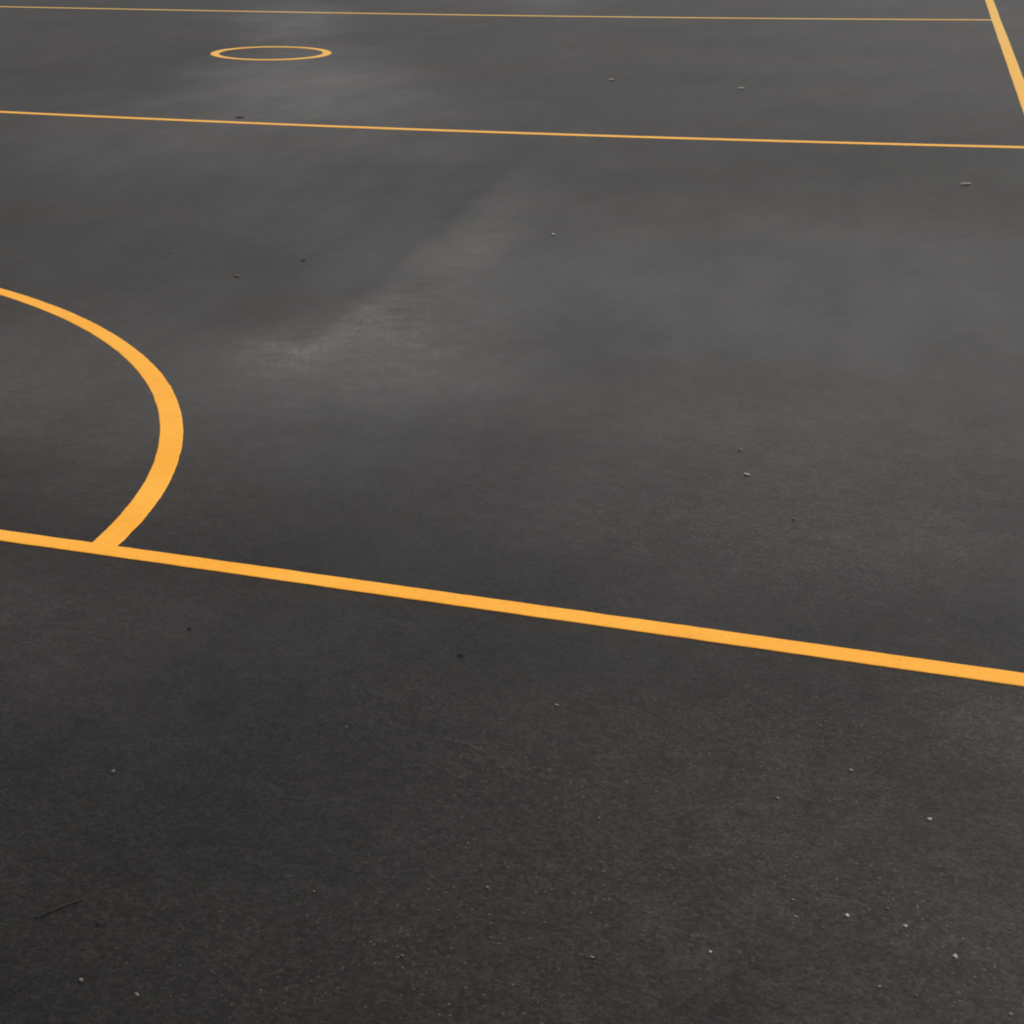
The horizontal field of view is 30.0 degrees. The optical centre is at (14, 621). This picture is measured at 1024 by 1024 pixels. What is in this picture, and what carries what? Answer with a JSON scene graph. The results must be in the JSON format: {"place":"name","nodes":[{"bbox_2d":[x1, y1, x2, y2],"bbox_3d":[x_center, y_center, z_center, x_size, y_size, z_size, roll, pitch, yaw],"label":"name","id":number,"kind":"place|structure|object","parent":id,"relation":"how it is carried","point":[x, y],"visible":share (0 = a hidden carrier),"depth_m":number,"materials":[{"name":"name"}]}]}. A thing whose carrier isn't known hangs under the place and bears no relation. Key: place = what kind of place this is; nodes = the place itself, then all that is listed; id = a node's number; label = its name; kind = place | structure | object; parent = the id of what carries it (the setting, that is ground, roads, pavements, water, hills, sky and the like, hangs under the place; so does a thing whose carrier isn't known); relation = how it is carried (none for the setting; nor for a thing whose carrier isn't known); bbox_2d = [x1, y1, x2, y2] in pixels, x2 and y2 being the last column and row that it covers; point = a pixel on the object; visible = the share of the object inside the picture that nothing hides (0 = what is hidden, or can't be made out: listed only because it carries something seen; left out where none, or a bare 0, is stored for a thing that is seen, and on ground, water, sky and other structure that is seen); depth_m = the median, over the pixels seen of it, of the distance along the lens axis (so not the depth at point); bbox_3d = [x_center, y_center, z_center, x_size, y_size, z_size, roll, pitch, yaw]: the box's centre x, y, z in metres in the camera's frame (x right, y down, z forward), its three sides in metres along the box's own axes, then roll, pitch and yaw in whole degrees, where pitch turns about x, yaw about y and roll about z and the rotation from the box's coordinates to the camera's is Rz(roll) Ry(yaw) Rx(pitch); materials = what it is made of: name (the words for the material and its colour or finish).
{"place":"outdoors","nodes":[
{"label":"outdoors","id":0,"kind":"place"},
{"bbox_2d":[0,0,1023,1023],"bbox_3d":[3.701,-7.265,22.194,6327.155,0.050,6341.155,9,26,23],"label":"asphalt ground","id":1,"kind":"structure","parent":0,"point":[441,360],"depth_m":6.78,"materials":[{"name":"grey asphalt"}]},
{"bbox_2d":[35,898,83,918],"bbox_3d":[0.108,0.698,4.347,0.146,0.006,0.008,-16,28,-30],"label":"twig","id":2,"kind":"object","parent":1,"relation":"on","point":[57,908],"visible":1,"depth_m":4.34,"materials":[{"name":"grey wood"}]},
{"bbox_2d":[0,288,182,545],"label":"goal semicircle","id":3,"kind":"object","parent":1,"relation":"on","point":[130,518],"visible":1,"depth_m":7.83,"materials":[{"name":"orange paint"}]},
{"bbox_2d":[210,46,330,59],"bbox_3d":[2.997,-6.652,20.893,1.404,0.013,1.410,9,26,23],"label":"circle","id":4,"kind":"object","parent":1,"relation":"on","point":[217,52],"visible":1,"depth_m":20.87,"materials":[{"name":"orange paint"}]},
{"bbox_2d":[0,6,991,19],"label":"transverse line","id":5,"kind":"object","parent":1,"relation":"on","point":[516,15],"visible":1,"depth_m":24.20,"materials":[{"name":"orange paint"}]},
{"bbox_2d":[0,530,1023,686],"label":"baseline","id":6,"kind":"object","parent":1,"relation":"on","point":[788,646],"visible":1,"depth_m":5.90,"materials":[{"name":"orange paint"}]},
{"bbox_2d":[0,111,1023,147],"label":"transverse line","id":7,"kind":"object","parent":1,"relation":"on","point":[870,143],"visible":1,"depth_m":15.01,"materials":[{"name":"orange paint"}]},
{"bbox_2d":[985,0,1023,112],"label":"sideline","id":8,"kind":"object","parent":1,"relation":"on","point":[1013,66],"visible":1,"depth_m":18.83,"materials":[{"name":"orange paint"}]}
]}

